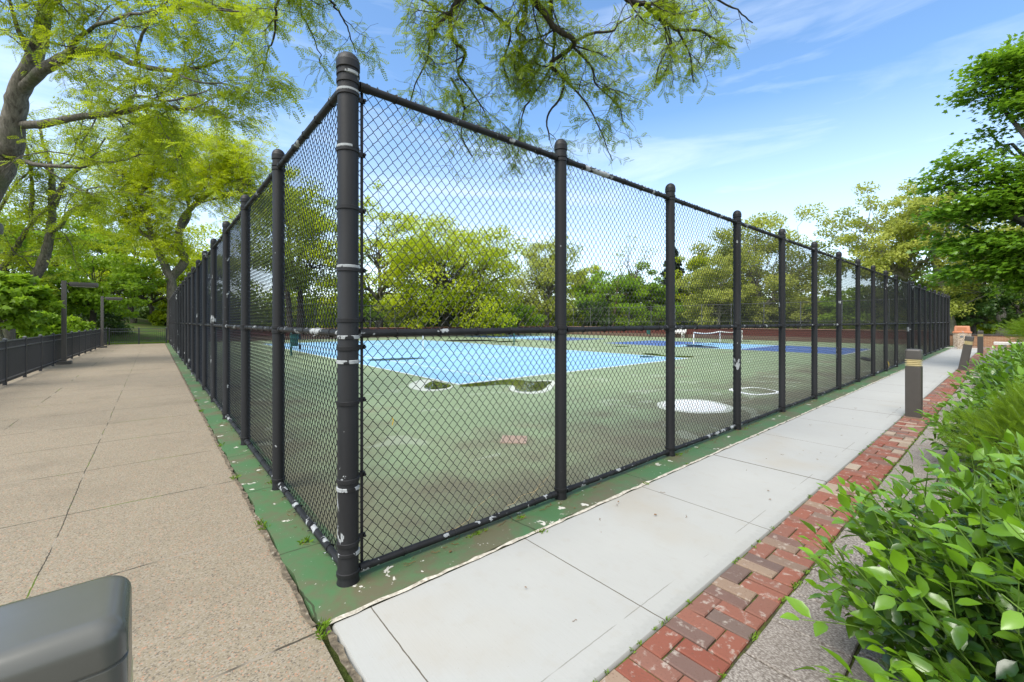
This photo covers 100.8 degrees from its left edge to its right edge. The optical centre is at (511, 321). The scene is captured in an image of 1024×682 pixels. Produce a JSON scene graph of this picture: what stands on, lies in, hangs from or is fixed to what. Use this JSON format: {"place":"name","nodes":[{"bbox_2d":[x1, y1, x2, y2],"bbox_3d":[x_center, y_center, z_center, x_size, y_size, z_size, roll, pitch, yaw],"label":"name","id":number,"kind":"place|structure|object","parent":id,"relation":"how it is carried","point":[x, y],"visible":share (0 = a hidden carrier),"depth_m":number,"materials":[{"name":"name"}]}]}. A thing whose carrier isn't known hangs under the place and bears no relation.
{"place":"outdoors","nodes":[
{"label":"outdoors","id":0,"kind":"place"},
{"bbox_2d":[0,343,343,681],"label":"concrete path","id":1,"kind":"structure","parent":0,"point":[112,460],"depth_m":3.16,"materials":[{"name":"concrete"}]},
{"bbox_2d":[0,328,106,385],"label":"picket fence","id":2,"kind":"object","parent":1,"relation":"on","point":[23,356],"visible":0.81,"depth_m":12.53,"materials":[{"name":"metal"}]},
{"bbox_2d":[0,575,132,681],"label":"trash can","id":3,"kind":"object","parent":1,"relation":"on","point":[80,632],"visible":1,"depth_m":0.60,"materials":[{"name":"grey painted metal"}]},
{"bbox_2d":[55,281,98,364],"bbox_3d":[-15.471,0.035,15.088,1.050,2.930,0.380,0,0,-40],"label":"street lamp","id":4,"kind":"object","parent":1,"relation":"on","point":[63,361],"visible":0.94,"depth_m":14.84,"materials":[{"name":"metal"}]},
{"bbox_2d":[98,296,122,347],"bbox_3d":[-23.061,0.035,24.320,1.050,2.930,0.380,0,0,-40],"label":"street lamp","id":5,"kind":"object","parent":1,"relation":"on","point":[102,316],"visible":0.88,"depth_m":24.07,"materials":[{"name":"metal"}]},
{"bbox_2d":[108,327,166,344],"bbox_3d":[-24.731,0.955,28.081,0.078,1.090,2.972,0,0,37],"label":"picket fence","id":6,"kind":"object","parent":1,"relation":"on","point":[124,331],"visible":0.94,"depth_m":27.97,"materials":[{"name":"metal"}]},
{"bbox_2d":[165,344,316,626],"bbox_3d":[-12.388,1.493,15.569,0.060,0.004,35.350,0,0,-40],"label":"dirt joint","id":7,"kind":"object","parent":1,"relation":"on","point":[274,552],"visible":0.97,"depth_m":2.89,"materials":[{"name":"soil"}]},
{"bbox_2d":[0,0,1023,316],"label":"sky","id":8,"kind":"structure","parent":0,"point":[827,98],"materials":[{"name":"blue"}]},
{"bbox_2d":[19,318,1015,681],"bbox_3d":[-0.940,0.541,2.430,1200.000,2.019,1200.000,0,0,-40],"label":"ground","id":9,"kind":"structure","parent":0,"point":[159,336],"depth_m":33.25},
{"bbox_2d":[0,271,65,340],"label":"bush","id":10,"kind":"object","parent":9,"relation":"on","point":[19,299],"visible":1,"depth_m":13.16,"materials":[{"name":"green plant"}]},
{"bbox_2d":[0,214,90,311],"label":"shade tree","id":11,"kind":"object","parent":9,"relation":"on","point":[24,245],"visible":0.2,"depth_m":26.21,"materials":[{"name":"green plant"}]},
{"bbox_2d":[16,309,77,338],"bbox_3d":[-22.933,0.411,20.134,3.415,2.221,2.713,0,0,13],"label":"bush","id":12,"kind":"object","parent":9,"relation":"on","point":[54,327],"visible":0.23,"depth_m":20.09,"materials":[{"name":"green plant"}]},
{"bbox_2d":[0,199,145,278],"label":"shade tree","id":13,"kind":"object","parent":9,"relation":"on","point":[58,217],"visible":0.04,"depth_m":55.08,"materials":[{"name":"green plant"}]},
{"bbox_2d":[56,314,98,331],"bbox_3d":[-27.624,0.515,25.941,3.057,2.002,3.364,0,0,-8],"label":"bush","id":14,"kind":"object","parent":9,"relation":"on","point":[79,324],"visible":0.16,"depth_m":26.18,"materials":[{"name":"green plant"}]},
{"bbox_2d":[0,96,166,339],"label":"honey locust tree","id":15,"kind":"object","parent":9,"relation":"on","point":[53,192],"visible":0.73,"depth_m":14.61,"materials":[{"name":"green plant"}]},
{"bbox_2d":[23,230,167,328],"bbox_3d":[-29.875,-2.207,29.970,8.208,7.641,7.506,0,0,-9],"label":"shade tree","id":16,"kind":"object","parent":9,"relation":"on","point":[87,302],"visible":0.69,"depth_m":29.66,"materials":[{"name":"green plant"}]},
{"bbox_2d":[60,311,135,335],"bbox_3d":[-32.868,0.222,32.621,5.965,2.570,5.404,0,0,-40],"label":"bush","id":17,"kind":"object","parent":9,"relation":"on","point":[110,322],"visible":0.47,"depth_m":32.94,"materials":[{"name":"green plant"}]},
{"bbox_2d":[56,208,146,258],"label":"shade tree","id":18,"kind":"object","parent":9,"relation":"on","point":[75,221],"visible":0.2,"depth_m":52.18,"materials":[{"name":"green plant"}]},
{"bbox_2d":[60,229,195,322],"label":"shade tree","id":19,"kind":"object","parent":9,"relation":"on","point":[115,247],"visible":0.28,"depth_m":42.33,"materials":[{"name":"green plant"}]},
{"bbox_2d":[107,340,168,344],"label":"lawn grass","id":20,"kind":"structure","parent":9,"relation":"on","point":[134,342],"depth_m":29.09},
{"bbox_2d":[96,273,186,314],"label":"shade tree","id":21,"kind":"object","parent":9,"relation":"on","point":[162,299],"visible":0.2,"depth_m":43.95,"materials":[{"name":"green plant"}]},
{"bbox_2d":[134,300,164,318],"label":"bush","id":22,"kind":"object","parent":9,"relation":"on","point":[144,313],"visible":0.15,"depth_m":48.56,"materials":[{"name":"green plant"}]},
{"bbox_2d":[0,0,312,207],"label":"honey locust tree","id":23,"kind":"object","parent":9,"relation":"on","point":[33,70],"visible":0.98,"depth_m":7.59,"materials":[{"name":"green plant"}]},
{"bbox_2d":[148,303,166,325],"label":"bush","id":24,"kind":"object","parent":9,"relation":"on","point":[157,318],"visible":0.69,"depth_m":43.26,"materials":[{"name":"green plant"}]},
{"bbox_2d":[56,91,303,339],"bbox_3d":[-24.824,-8.013,32.850,17.107,18.949,11.728,0,0,-4],"label":"honey locust tree","id":25,"kind":"object","parent":9,"relation":"on","point":[239,178],"visible":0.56,"depth_m":31.22,"materials":[{"name":"green plant"}]},
{"bbox_2d":[133,217,260,292],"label":"shade tree","id":26,"kind":"object","parent":9,"relation":"on","point":[197,242],"visible":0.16,"depth_m":55.32,"materials":[{"name":"green plant"}]},
{"bbox_2d":[251,167,332,326],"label":"shade tree","id":27,"kind":"object","parent":9,"relation":"on","point":[293,222],"visible":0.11,"depth_m":55.09,"materials":[{"name":"green plant"}]},
{"bbox_2d":[236,176,370,327],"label":"shade tree","id":28,"kind":"object","parent":9,"relation":"on","point":[300,270],"visible":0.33,"depth_m":48.37,"materials":[{"name":"green plant"}]},
{"bbox_2d":[300,180,430,326],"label":"shade tree","id":29,"kind":"object","parent":9,"relation":"on","point":[377,295],"visible":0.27,"depth_m":45.51,"materials":[{"name":"green plant"}]},
{"bbox_2d":[359,298,395,327],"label":"bush","id":30,"kind":"object","parent":9,"relation":"on","point":[373,314],"visible":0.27,"depth_m":46.11,"materials":[{"name":"green plant"}]},
{"bbox_2d":[384,300,428,326],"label":"bush","id":31,"kind":"object","parent":9,"relation":"on","point":[407,318],"visible":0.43,"depth_m":44.97,"materials":[{"name":"green plant"}]},
{"bbox_2d":[423,296,467,327],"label":"bush","id":32,"kind":"object","parent":9,"relation":"on","point":[440,322],"visible":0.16,"depth_m":45.91,"materials":[{"name":"green plant"}]},
{"bbox_2d":[374,212,529,335],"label":"shade tree","id":33,"kind":"object","parent":9,"relation":"on","point":[433,275],"visible":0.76,"depth_m":41.78,"materials":[{"name":"green plant"}]},
{"bbox_2d":[464,298,502,327],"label":"bush","id":34,"kind":"object","parent":9,"relation":"on","point":[474,315],"visible":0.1,"depth_m":45.97,"materials":[{"name":"green plant"}]},
{"bbox_2d":[215,0,756,181],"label":"honey locust tree","id":35,"kind":"object","parent":9,"relation":"on","point":[665,13],"visible":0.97,"depth_m":4.91,"materials":[{"name":"green plant"}]},
{"bbox_2d":[494,303,547,334],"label":"bush","id":36,"kind":"object","parent":9,"relation":"on","point":[525,311],"visible":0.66,"depth_m":46.39,"materials":[{"name":"green plant"}]},
{"bbox_2d":[58,279,1023,333],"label":"woodland","id":37,"kind":"object","parent":9,"relation":"on","point":[985,330],"visible":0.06,"depth_m":62.81,"materials":[{"name":"green plant"}]},
{"bbox_2d":[498,234,590,325],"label":"shade tree","id":38,"kind":"object","parent":9,"relation":"on","point":[539,278],"visible":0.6,"depth_m":53.42,"materials":[{"name":"green plant"}]},
{"bbox_2d":[165,343,954,635],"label":"painted kerb","id":39,"kind":"structure","parent":9,"relation":"on","point":[311,568],"depth_m":3.17,"materials":[{"name":"green paint"}]},
{"bbox_2d":[169,91,336,564],"bbox_3d":[-12.390,-0.009,15.960,0.111,3.057,35.462,0,0,-40],"label":"chain link fence","id":40,"kind":"object","parent":39,"relation":"on","point":[195,324],"visible":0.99,"depth_m":4.19,"materials":[{"name":"metal"}]},
{"bbox_2d":[336,51,949,587],"bbox_3d":[12.554,-0.009,13.876,35.520,3.057,0.170,0,0,-40],"label":"chain link fence","id":41,"kind":"object","parent":39,"relation":"on","point":[350,319],"visible":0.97,"depth_m":3.54,"materials":[{"name":"metal"}]},
{"bbox_2d":[898,280,910,364],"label":"chain link gate","id":42,"kind":"structure","parent":41,"relation":"attached to","point":[901,320],"depth_m":14.60,"materials":[{"name":"metal"}]},
{"bbox_2d":[535,300,584,325],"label":"bush","id":43,"kind":"object","parent":9,"relation":"on","point":[543,311],"visible":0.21,"depth_m":57.40,"materials":[{"name":"green plant"}]},
{"bbox_2d":[209,333,936,562],"bbox_3d":[1.281,1.494,27.615,35.770,0.001,35.420,0,0,-40],"label":"court surface","id":44,"kind":"object","parent":9,"relation":"on","point":[373,401],"visible":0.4,"depth_m":6.08,"materials":[{"name":"paint"}]},
{"bbox_2d":[219,326,539,341],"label":"wall","id":45,"kind":"structure","parent":44,"relation":"on","point":[373,328],"depth_m":39.46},
{"bbox_2d":[209,302,539,327],"bbox_3d":[-10.234,-0.480,41.083,35.806,2.080,0.056,0,0,-40],"label":"chain link fence","id":46,"kind":"object","parent":45,"relation":"on","point":[377,316],"visible":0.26,"depth_m":39.52,"materials":[{"name":"grey metal"}]},
{"bbox_2d":[409,379,452,390],"bbox_3d":[-1.994,1.492,9.944,1.056,0.001,1.791,0,0,-40],"label":"dried stain","id":47,"kind":"object","parent":44,"relation":"on","point":[420,384],"visible":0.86,"depth_m":9.86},
{"bbox_2d":[424,381,450,388],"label":"puddle","id":48,"kind":"object","parent":44,"relation":"on","point":[436,383],"visible":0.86,"depth_m":9.83,"materials":[{"name":"liquid"}]},
{"bbox_2d":[266,339,682,383],"bbox_3d":[-4.757,1.490,22.629,10.970,0.001,23.770,0,0,-40],"label":"blue court","id":49,"kind":"object","parent":44,"relation":"on","point":[392,350],"visible":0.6,"depth_m":16.57,"materials":[{"name":"paint"}]},
{"bbox_2d":[290,333,514,355],"bbox_3d":[-4.773,0.953,22.648,12.884,1.095,0.132,0,0,-40],"label":"tennis net","id":50,"kind":"object","parent":49,"relation":"on","point":[406,342],"visible":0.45,"depth_m":22.01,"materials":[{"name":"fabric"}]},
{"bbox_2d":[460,379,551,391],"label":"puddle","id":51,"kind":"object","parent":44,"relation":"on","point":[524,387],"visible":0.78,"depth_m":9.99,"materials":[{"name":"liquid"}]},
{"bbox_2d":[500,435,526,443],"bbox_3d":[0.026,1.488,5.344,0.320,0.012,0.320,0,0,5],"label":"drain cover","id":52,"kind":"object","parent":44,"relation":"on","point":[512,438],"visible":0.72,"depth_m":5.32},
{"bbox_2d":[492,336,554,338],"bbox_3d":[1.571,1.490,39.401,6.100,0.001,4.260,0,0,-40],"label":"pickleball kitchen","id":53,"kind":"object","parent":44,"relation":"on","point":[524,337],"visible":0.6,"depth_m":39.23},
{"bbox_2d":[509,380,554,393],"bbox_3d":[0.467,1.492,9.775,0.977,0.001,2.102,0,0,14],"label":"dried stain","id":54,"kind":"object","parent":44,"relation":"on","point":[512,388],"visible":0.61,"depth_m":9.28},
{"bbox_2d":[529,337,599,340],"bbox_3d":[4.423,1.490,36.031,6.100,0.001,4.570,0,0,-40],"label":"pickleball court","id":55,"kind":"object","parent":44,"relation":"on","point":[572,338],"visible":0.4,"depth_m":36.93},
{"bbox_2d":[270,335,870,384],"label":"court lines","id":56,"kind":"object","parent":44,"relation":"on","point":[517,355],"visible":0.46,"depth_m":15.31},
{"bbox_2d":[612,340,703,345],"bbox_3d":[10.024,1.490,29.413,6.100,0.001,4.570,0,0,-40],"label":"pickleball court","id":57,"kind":"object","parent":44,"relation":"on","point":[638,342],"visible":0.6,"depth_m":29.93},
{"bbox_2d":[663,400,725,411],"bbox_3d":[3.236,1.490,7.487,1.172,0.001,1.006,0,0,-40],"label":"white patch","id":58,"kind":"object","parent":44,"relation":"on","point":[699,406],"visible":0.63,"depth_m":7.42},
{"bbox_2d":[657,399,732,412],"bbox_3d":[3.239,1.492,7.485,1.415,0.001,1.207,0,0,-40],"label":"dried stain","id":59,"kind":"object","parent":44,"relation":"on","point":[728,409],"visible":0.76,"depth_m":7.34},
{"bbox_2d":[676,343,773,348],"bbox_3d":[12.876,1.490,26.043,6.100,0.001,4.260,0,0,-40],"label":"pickleball kitchen","id":60,"kind":"object","parent":44,"relation":"on","point":[724,346],"visible":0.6,"depth_m":26.20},
{"bbox_2d":[687,331,749,344],"bbox_3d":[14.261,1.072,29.049,7.661,0.828,1.100,0,0,-41],"label":"pickleball net","id":61,"kind":"object","parent":60,"relation":"on","point":[712,337],"visible":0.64,"depth_m":28.29,"materials":[{"name":"fabric"}]},
{"bbox_2d":[741,388,774,393],"bbox_3d":[5.242,1.488,9.103,0.840,0.001,0.632,0,0,-23],"label":"white patch","id":62,"kind":"object","parent":44,"relation":"on","point":[757,392],"visible":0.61,"depth_m":9.12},
{"bbox_2d":[741,345,865,353],"bbox_3d":[15.728,1.490,22.673,6.100,0.001,4.570,0,0,-40],"label":"pickleball court","id":63,"kind":"object","parent":44,"relation":"on","point":[791,350],"visible":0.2,"depth_m":22.47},
{"bbox_2d":[567,264,601,325],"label":"shade tree","id":64,"kind":"object","parent":9,"relation":"on","point":[587,278],"visible":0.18,"depth_m":70.48,"materials":[{"name":"green plant"}]},
{"bbox_2d":[570,299,617,325],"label":"bush","id":65,"kind":"object","parent":9,"relation":"on","point":[596,312],"visible":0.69,"depth_m":57.35,"materials":[{"name":"green plant"}]},
{"bbox_2d":[572,270,645,325],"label":"shade tree","id":66,"kind":"object","parent":9,"relation":"on","point":[584,288],"visible":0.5,"depth_m":63.33,"materials":[{"name":"green plant"}]},
{"bbox_2d":[608,303,653,325],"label":"bush","id":67,"kind":"object","parent":9,"relation":"on","point":[627,310],"visible":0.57,"depth_m":56.59,"materials":[{"name":"green plant"}]},
{"bbox_2d":[610,236,658,319],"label":"bare tree","id":68,"kind":"object","parent":9,"relation":"on","point":[635,276],"visible":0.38,"depth_m":63.85,"materials":[{"name":"green plant"}]},
{"bbox_2d":[622,261,677,319],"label":"shade tree","id":69,"kind":"object","parent":9,"relation":"on","point":[645,291],"visible":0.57,"depth_m":60.40,"materials":[{"name":"green plant"}]},
{"bbox_2d":[644,302,694,324],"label":"bush","id":70,"kind":"object","parent":9,"relation":"on","point":[658,313],"visible":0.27,"depth_m":57.34,"materials":[{"name":"green plant"}]},
{"bbox_2d":[651,247,699,325],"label":"conifer tree","id":71,"kind":"object","parent":9,"relation":"on","point":[676,254],"visible":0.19,"depth_m":67.22,"materials":[{"name":"green plant"}]},
{"bbox_2d":[665,252,721,324],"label":"shade tree","id":72,"kind":"object","parent":9,"relation":"on","point":[689,269],"visible":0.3,"depth_m":65.47,"materials":[{"name":"green plant"}]},
{"bbox_2d":[680,254,760,324],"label":"sycamore tree","id":73,"kind":"object","parent":9,"relation":"on","point":[724,286],"visible":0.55,"depth_m":47.79,"materials":[{"name":"green plant"}]},
{"bbox_2d":[543,326,936,345],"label":"wall","id":74,"kind":"structure","parent":9,"relation":"on","point":[676,333],"depth_m":34.55,"materials":[{"name":"brick"}]},
{"bbox_2d":[546,298,916,328],"bbox_3d":[15.208,-0.480,39.479,0.056,2.080,35.156,0,0,-40],"label":"chain link fence","id":75,"kind":"object","parent":74,"relation":"on","point":[706,316],"visible":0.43,"depth_m":37.54,"materials":[{"name":"grey metal"}]},
{"bbox_2d":[723,285,778,324],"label":"bush","id":76,"kind":"object","parent":9,"relation":"on","point":[757,318],"visible":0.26,"depth_m":48.41,"materials":[{"name":"green plant"}]},
{"bbox_2d":[675,202,849,327],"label":"sycamore tree","id":77,"kind":"object","parent":9,"relation":"on","point":[765,221],"visible":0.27,"depth_m":49.70,"materials":[{"name":"green plant"}]},
{"bbox_2d":[599,353,995,681],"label":"bedding sand","id":78,"kind":"structure","parent":9,"relation":"on","point":[762,628],"depth_m":2.17,"materials":[{"name":"sand"}]},
{"bbox_2d":[326,626,362,681],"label":"dirt joint","id":79,"kind":"object","parent":78,"relation":"on","point":[337,646],"visible":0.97,"depth_m":1.89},
{"bbox_2d":[600,349,987,681],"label":"brick edging","id":80,"kind":"object","parent":78,"relation":"on","point":[720,603],"visible":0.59,"depth_m":2.38,"materials":[{"name":"brick"}]},
{"bbox_2d":[903,349,924,419],"bbox_3d":[6.254,0.965,6.592,0.224,1.070,0.224,0,0,-40],"label":"bollard light","id":81,"kind":"object","parent":80,"relation":"on","point":[913,383],"visible":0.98,"depth_m":6.53,"materials":[{"name":"grey metal"}]},
{"bbox_2d":[957,336,973,370],"bbox_3d":[13.801,0.971,12.875,0.224,1.070,0.224,0,9,-40],"label":"bollard light","id":82,"kind":"object","parent":80,"relation":"on","point":[966,349],"visible":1,"depth_m":12.82,"materials":[{"name":"brown metal"}]},
{"bbox_2d":[977,331,983,353],"bbox_3d":[21.632,0.965,19.566,0.224,1.070,0.224,0,0,-40],"label":"bollard light","id":83,"kind":"object","parent":80,"relation":"on","point":[980,335],"visible":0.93,"depth_m":19.51,"materials":[{"name":"brown metal"}]},
{"bbox_2d":[721,351,1006,681],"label":"stone pavers","id":84,"kind":"object","parent":78,"relation":"on","point":[780,649],"visible":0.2,"depth_m":2.02,"materials":[{"name":"stone"}]},
{"bbox_2d":[194,399,937,681],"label":"joint grass","id":85,"kind":"structure","parent":84,"relation":"on","point":[325,625],"depth_m":2.65,"materials":[{"name":"plant"}]},
{"bbox_2d":[770,290,829,328],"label":"bush","id":86,"kind":"object","parent":9,"relation":"on","point":[794,305],"visible":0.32,"depth_m":46.37,"materials":[{"name":"green plant"}]},
{"bbox_2d":[804,275,870,326],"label":"bush","id":87,"kind":"object","parent":9,"relation":"on","point":[829,318],"visible":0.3,"depth_m":43.23,"materials":[{"name":"green plant"}]},
{"bbox_2d":[851,277,916,329],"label":"bush","id":88,"kind":"object","parent":9,"relation":"on","point":[882,303],"visible":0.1,"depth_m":43.02,"materials":[{"name":"green plant"}]},
{"bbox_2d":[813,181,989,328],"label":"sycamore tree","id":89,"kind":"object","parent":9,"relation":"on","point":[892,261],"visible":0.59,"depth_m":41.38,"materials":[{"name":"green plant"}]},
{"bbox_2d":[888,280,936,321],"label":"bush","id":90,"kind":"object","parent":9,"relation":"on","point":[917,283],"visible":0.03,"depth_m":43.13,"materials":[{"name":"green plant"}]},
{"bbox_2d":[875,177,982,333],"bbox_3d":[38.992,-6.110,39.663,8.049,15.496,7.579,0,0,-40],"label":"sycamore tree","id":91,"kind":"object","parent":9,"relation":"on","point":[915,205],"visible":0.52,"depth_m":39.58,"materials":[{"name":"green plant"}]},
{"bbox_2d":[936,284,1014,333],"bbox_3d":[43.451,-1.101,39.913,6.091,5.305,5.660,0,0,-40],"label":"dome maple tree","id":92,"kind":"object","parent":9,"relation":"on","point":[973,319],"visible":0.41,"depth_m":38.91,"materials":[{"name":"green plant"}]},
{"bbox_2d":[928,203,1023,333],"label":"shade tree","id":93,"kind":"object","parent":9,"relation":"on","point":[957,304],"visible":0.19,"depth_m":36.90,"materials":[{"name":"green plant"}]},
{"bbox_2d":[976,479,1023,681],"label":"planting bed","id":94,"kind":"object","parent":9,"relation":"on","point":[992,639],"depth_m":2.00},
{"bbox_2d":[780,429,1023,681],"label":"euonymus shrub","id":95,"kind":"object","parent":94,"relation":"on","point":[932,562],"visible":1,"depth_m":1.51,"materials":[{"name":"green plant"}]},
{"bbox_2d":[894,31,1023,303],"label":"maple tree","id":96,"kind":"object","parent":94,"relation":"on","point":[1002,199],"visible":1,"depth_m":12.90,"materials":[{"name":"green plant"}]},
{"bbox_2d":[909,365,1023,488],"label":"euonymus shrub","id":97,"kind":"object","parent":94,"relation":"on","point":[972,401],"visible":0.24,"depth_m":4.16,"materials":[{"name":"plant"}]},
{"bbox_2d":[929,373,1023,487],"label":"yew shrub","id":98,"kind":"object","parent":94,"relation":"on","point":[1005,412],"visible":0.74,"depth_m":2.81,"materials":[{"name":"green plant"}]},
{"bbox_2d":[948,348,1023,409],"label":"euonymus shrub","id":99,"kind":"object","parent":94,"relation":"on","point":[984,371],"visible":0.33,"depth_m":6.54,"materials":[{"name":"plant"}]},
{"bbox_2d":[966,340,1023,376],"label":"euonymus shrub","id":100,"kind":"object","parent":94,"relation":"on","point":[1014,346],"visible":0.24,"depth_m":9.07,"materials":[{"name":"plant"}]},
{"bbox_2d":[991,313,1023,344],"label":"yew shrub","id":101,"kind":"object","parent":94,"relation":"on","point":[1017,329],"visible":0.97,"depth_m":16.33,"materials":[{"name":"green plant"}]},
{"bbox_2d":[979,280,1023,329],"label":"shade tree","id":102,"kind":"object","parent":9,"relation":"on","point":[997,305],"visible":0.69,"depth_m":30.43,"materials":[{"name":"green plant"}]},
{"bbox_2d":[332,348,976,681],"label":"sidewalk","id":103,"kind":"structure","parent":0,"point":[617,580],"depth_m":2.54,"materials":[{"name":"concrete"}]},
{"bbox_2d":[204,384,853,621],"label":"twig litter","id":104,"kind":"object","parent":103,"relation":"on","point":[541,509],"visible":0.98,"depth_m":3.39,"materials":[{"name":"brown plant"}]},
{"bbox_2d":[329,346,955,624],"bbox_3d":[12.811,1.486,13.697,35.950,0.004,0.057,0,0,-40],"label":"mortar joint","id":105,"kind":"object","parent":103,"relation":"on","point":[345,615],"visible":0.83,"depth_m":2.96,"materials":[{"name":"concrete"}]},
{"bbox_2d":[957,331,966,348],"bbox_3d":[24.494,1.019,23.063,0.352,0.962,0.340,0,0,-40],"label":"drinking fountain","id":106,"kind":"object","parent":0,"point":[960,339],"visible":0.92,"depth_m":22.99,"materials":[{"name":"concrete"}]},
{"bbox_2d":[954,346,1023,349],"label":"plaza paving","id":107,"kind":"structure","parent":0,"point":[991,348],"depth_m":24.32,"materials":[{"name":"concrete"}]},
{"bbox_2d":[952,326,971,345],"bbox_3d":[27.092,0.885,25.497,0.680,1.230,0.800,0,0,-40],"label":"litter bin","id":108,"kind":"object","parent":107,"relation":"on","point":[960,329],"visible":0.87,"depth_m":25.39,"materials":[{"name":"plastic"}]},
{"bbox_2d":[950,334,1023,346],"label":"brick wall","id":109,"kind":"structure","parent":107,"relation":"on","point":[989,340],"depth_m":25.03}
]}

